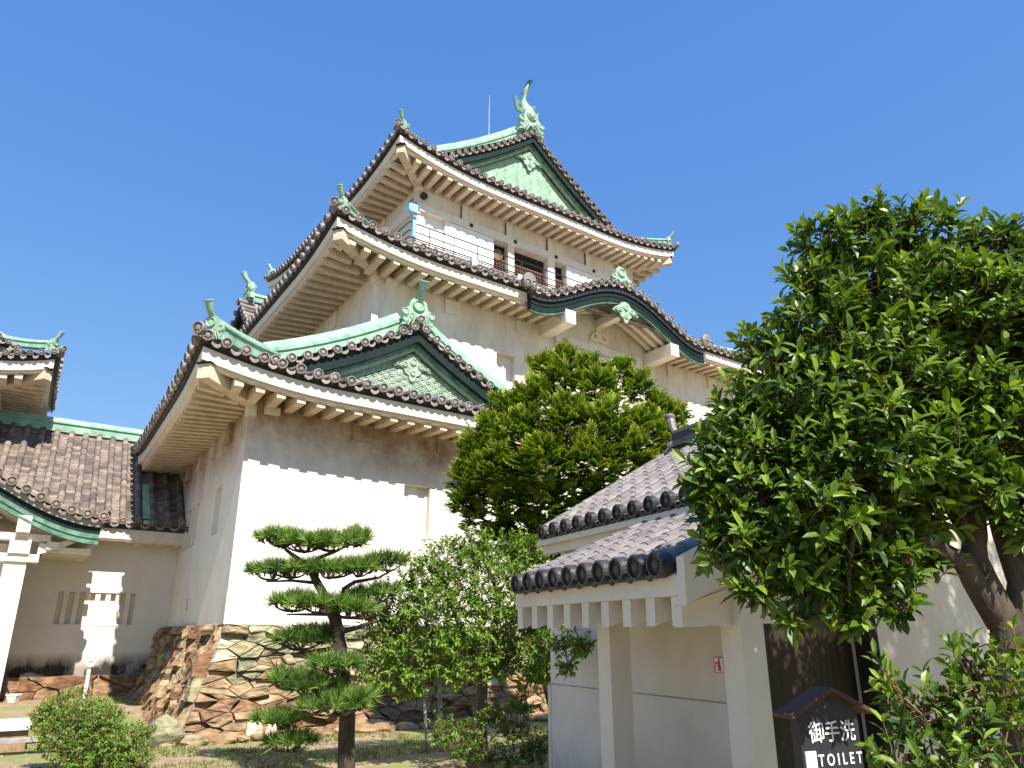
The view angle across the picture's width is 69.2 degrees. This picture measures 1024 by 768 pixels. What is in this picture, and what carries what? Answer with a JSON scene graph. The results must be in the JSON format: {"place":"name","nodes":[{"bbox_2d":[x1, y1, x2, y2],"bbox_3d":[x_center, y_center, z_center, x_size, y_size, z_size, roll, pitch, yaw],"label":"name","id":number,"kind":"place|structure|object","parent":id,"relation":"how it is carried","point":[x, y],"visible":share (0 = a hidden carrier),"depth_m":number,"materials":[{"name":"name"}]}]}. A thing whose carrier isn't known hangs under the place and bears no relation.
{"place":"outdoors","nodes":[
{"label":"outdoors","id":0,"kind":"place"},
{"bbox_2d":[0,678,548,767],"bbox_3d":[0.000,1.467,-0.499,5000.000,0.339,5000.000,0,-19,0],"label":"ground","id":1,"kind":"structure","parent":0,"point":[435,759],"depth_m":11.32,"materials":[{"name":"green plant"}]},
{"bbox_2d":[0,718,31,751],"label":"stone step","id":2,"kind":"object","parent":1,"relation":"on","point":[13,728],"visible":0.8,"depth_m":11.64,"materials":[{"name":"concrete"}]},
{"bbox_2d":[0,701,41,736],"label":"terrace","id":3,"kind":"structure","parent":1,"relation":"on","point":[21,709],"depth_m":14.25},
{"bbox_2d":[5,694,21,702],"bbox_3d":[-10.752,6.775,16.007,0.240,0.170,0.192,0,-19,0],"label":"planter","id":4,"kind":"object","parent":3,"relation":"on","point":[13,698],"visible":1,"depth_m":15.94,"materials":[{"name":"white paint"}]},
{"bbox_2d":[0,735,63,743],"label":"plank","id":5,"kind":"object","parent":1,"relation":"on","point":[14,740],"depth_m":11.25,"materials":[{"name":"white wood"}]},
{"bbox_2d":[26,686,131,767],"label":"garden bush","id":6,"kind":"object","parent":1,"relation":"on","point":[77,742],"visible":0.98,"depth_m":9.70,"materials":[{"name":"green plant"}]},
{"bbox_2d":[82,659,94,698],"bbox_3d":[-10.118,7.054,17.691,0.200,0.948,0.138,12,-22,-30],"label":"pipe post","id":7,"kind":"object","parent":1,"relation":"on","point":[90,663],"visible":0.94,"depth_m":17.73,"materials":[{"name":"white metal"}]},
{"bbox_2d":[0,409,188,700],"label":"corridor building","id":8,"kind":"structure","parent":1,"relation":"on","point":[93,527],"depth_m":18.92,"materials":[{"name":"grey paint"}]},
{"bbox_2d":[0,331,66,415],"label":"corner turret","id":9,"kind":"object","parent":8,"relation":"on","point":[29,381],"visible":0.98,"depth_m":20.19,"materials":[{"name":"white paint"}]},
{"bbox_2d":[91,720,158,767],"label":"garden bush","id":10,"kind":"object","parent":1,"relation":"on","point":[125,755],"visible":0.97,"depth_m":9.60,"materials":[{"name":"green plant"}]},
{"bbox_2d":[147,714,185,747],"bbox_3d":[-5.706,5.763,12.196,0.550,0.633,0.499,-9,-21,25],"label":"boulder","id":11,"kind":"object","parent":1,"relation":"on","point":[170,729],"visible":0.7,"depth_m":12.07,"materials":[{"name":"stone"}]},
{"bbox_2d":[158,742,175,747],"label":"edging stone","id":12,"kind":"object","parent":1,"relation":"on","point":[162,745],"visible":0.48,"depth_m":12.00,"materials":[{"name":"beige stone"}]},
{"bbox_2d":[178,733,208,746],"bbox_3d":[-5.296,5.951,12.337,0.521,0.249,0.404,-9,-21,25],"label":"edging stone","id":13,"kind":"object","parent":1,"relation":"on","point":[187,739],"visible":0.73,"depth_m":12.22,"materials":[{"name":"beige stone"}]},
{"bbox_2d":[206,732,237,744],"bbox_3d":[-4.928,6.024,12.575,0.566,0.219,0.364,0,-19,0],"label":"edging stone","id":14,"kind":"object","parent":1,"relation":"on","point":[225,738],"visible":0.8,"depth_m":12.46,"materials":[{"name":"beige stone"}]},
{"bbox_2d":[236,735,249,741],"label":"edging stone","id":15,"kind":"object","parent":1,"relation":"on","point":[243,738],"visible":0.82,"depth_m":12.66,"materials":[{"name":"beige stone"}]},
{"bbox_2d":[245,720,261,735],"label":"white block","id":16,"kind":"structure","parent":1,"relation":"on","point":[252,728],"depth_m":13.26,"materials":[{"name":"stone"}]},
{"bbox_2d":[249,733,263,740],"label":"edging stone","id":17,"kind":"object","parent":1,"relation":"on","point":[252,736],"visible":0.67,"depth_m":12.84,"materials":[{"name":"beige stone"}]},
{"bbox_2d":[0,722,547,767],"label":"pebbles","id":18,"kind":"object","parent":1,"relation":"on","point":[26,755],"visible":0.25,"depth_m":11.56,"materials":[{"name":"stone"}]},
{"bbox_2d":[265,723,282,734],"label":"white block","id":19,"kind":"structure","parent":1,"relation":"on","point":[269,726],"depth_m":13.39,"materials":[{"name":"stone"}]},
{"bbox_2d":[10,724,546,767],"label":"fallen leaves","id":20,"kind":"object","parent":1,"relation":"on","point":[306,749],"visible":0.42,"depth_m":11.74,"materials":[{"name":"brown plant"}]},
{"bbox_2d":[317,729,333,735],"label":"edging stone","id":21,"kind":"object","parent":1,"relation":"on","point":[328,731],"visible":0.69,"depth_m":13.41,"materials":[{"name":"beige stone"}]},
{"bbox_2d":[238,520,413,767],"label":"pine tree","id":22,"kind":"object","parent":1,"relation":"on","point":[344,699],"visible":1,"depth_m":9.89,"materials":[{"name":"green plant"}]},
{"bbox_2d":[124,624,550,735],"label":"rubble wall","id":23,"kind":"structure","parent":1,"relation":"on","point":[205,680],"depth_m":14.32,"materials":[{"name":"stone"}]},
{"bbox_2d":[355,723,379,732],"bbox_3d":[-2.745,6.462,13.858,0.532,0.260,0.434,10,-21,-26],"label":"edging stone","id":24,"kind":"object","parent":1,"relation":"on","point":[363,727],"visible":0.55,"depth_m":13.77,"materials":[{"name":"beige stone"}]},
{"bbox_2d":[374,722,396,731],"bbox_3d":[-2.468,6.548,14.123,0.543,0.220,0.374,0,-19,0],"label":"edging stone","id":25,"kind":"object","parent":1,"relation":"on","point":[386,726],"visible":0.53,"depth_m":14.06,"materials":[{"name":"beige stone"}]},
{"bbox_2d":[396,722,417,730],"bbox_3d":[-2.061,6.629,14.339,0.418,0.193,0.331,-7,-20,19],"label":"edging stone","id":26,"kind":"object","parent":1,"relation":"on","point":[405,726],"visible":0.82,"depth_m":14.23,"materials":[{"name":"grey stone"}]},
{"bbox_2d":[422,672,427,749],"bbox_3d":[-1.397,5.192,11.883,0.172,1.274,0.049,-7,-20,19],"label":"stake","id":27,"kind":"object","parent":1,"relation":"on","point":[425,721],"visible":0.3,"depth_m":11.82,"materials":[{"name":"grey wood"}]},
{"bbox_2d":[418,722,434,728],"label":"edging stone","id":28,"kind":"object","parent":1,"relation":"on","point":[421,725],"visible":0.56,"depth_m":14.44,"materials":[{"name":"grey stone"}]},
{"bbox_2d":[436,666,444,750],"bbox_3d":[-1.151,5.192,11.883,0.201,1.277,0.078,-7,-20,19],"label":"stake","id":29,"kind":"object","parent":1,"relation":"on","point":[439,696],"visible":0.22,"depth_m":11.92,"materials":[{"name":"grey wood"}]},
{"bbox_2d":[433,714,454,733],"bbox_3d":[-1.055,5.282,11.521,0.331,0.296,0.266,0,-19,0],"label":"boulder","id":30,"kind":"object","parent":1,"relation":"on","point":[441,723],"visible":0.25,"depth_m":11.46,"materials":[{"name":"stone"}]},
{"bbox_2d":[456,717,473,724],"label":"edging stone","id":31,"kind":"object","parent":1,"relation":"on","point":[463,719],"visible":0.26,"depth_m":15.02,"materials":[{"name":"grey stone"}]},
{"bbox_2d":[351,522,596,761],"bbox_3d":[0.108,3.458,10.064,3.048,3.446,4.831,17,-25,-41],"label":"garden tree","id":32,"kind":"object","parent":1,"relation":"on","point":[461,639],"visible":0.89,"depth_m":10.57,"materials":[{"name":"green plant"}]},
{"bbox_2d":[424,698,548,767],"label":"shrub","id":33,"kind":"object","parent":1,"relation":"on","point":[528,752],"visible":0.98,"depth_m":9.95,"materials":[{"name":"green plant"}]},
{"bbox_2d":[505,714,523,722],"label":"edging stone","id":34,"kind":"object","parent":1,"relation":"on","point":[521,718],"visible":0.19,"depth_m":15.58,"materials":[{"name":"grey stone"}]},
{"bbox_2d":[525,711,547,721],"bbox_3d":[0.566,7.176,15.942,0.639,0.272,0.408,0,-19,0],"label":"edging stone","id":35,"kind":"object","parent":1,"relation":"on","point":[539,716],"visible":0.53,"depth_m":15.80,"materials":[{"name":"beige stone"}]},
{"bbox_2d":[439,339,694,705],"bbox_3d":[1.113,2.377,12.874,4.846,7.430,2.562,0,-19,0],"label":"cypress tree","id":36,"kind":"object","parent":1,"relation":"on","point":[503,476],"visible":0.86,"depth_m":12.97,"materials":[{"name":"green plant"}]},
{"bbox_2d":[511,370,1023,767],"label":"toilet building","id":37,"kind":"structure","parent":1,"relation":"on","point":[646,687],"depth_m":6.35,"materials":[{"name":"paint"}]},
{"bbox_2d":[713,657,724,672],"bbox_3d":[1.728,2.345,6.190,0.016,0.120,0.120,9,-21,-25],"label":"pictogram sign","id":38,"kind":"object","parent":37,"relation":"attached to","point":[718,665],"visible":0.98,"depth_m":6.19,"materials":[{"name":"white paint"}]},
{"bbox_2d":[774,686,874,767],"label":"toilet sign","id":39,"kind":"object","parent":1,"relation":"on","point":[824,727],"visible":1,"depth_m":3.77,"materials":[{"name":"black wood"}]},
{"bbox_2d":[671,183,1023,767],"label":"broadleaf tree","id":40,"kind":"object","parent":1,"relation":"on","point":[936,427],"visible":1,"depth_m":3.76,"materials":[{"name":"green plant"}]},
{"bbox_2d":[854,613,1023,767],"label":"corner shrub","id":41,"kind":"object","parent":1,"relation":"on","point":[960,743],"visible":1,"depth_m":3.00,"materials":[{"name":"green plant"}]},
{"bbox_2d":[131,80,769,626],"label":"castle keep","id":42,"kind":"structure","parent":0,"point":[361,358],"depth_m":19.25,"materials":[{"name":"paint"}]},
{"bbox_2d":[405,198,419,237],"bbox_3d":[-3.136,-5.307,23.431,0.400,1.350,0.251,13,-23,-34],"label":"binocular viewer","id":43,"kind":"object","parent":42,"relation":"attached to","point":[411,207],"visible":1,"depth_m":23.43,"materials":[{"name":"blue paint"}]},
{"bbox_2d":[420,192,427,199],"bbox_3d":[-2.944,-6.295,24.923,0.257,0.267,0.250,0,-19,0],"label":"speaker","id":44,"kind":"object","parent":42,"relation":"attached to","point":[423,195],"visible":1,"depth_m":24.85},
{"bbox_2d":[0,0,1023,517],"label":"sky","id":45,"kind":"structure","parent":0,"point":[155,154],"materials":[{"name":"blue"}]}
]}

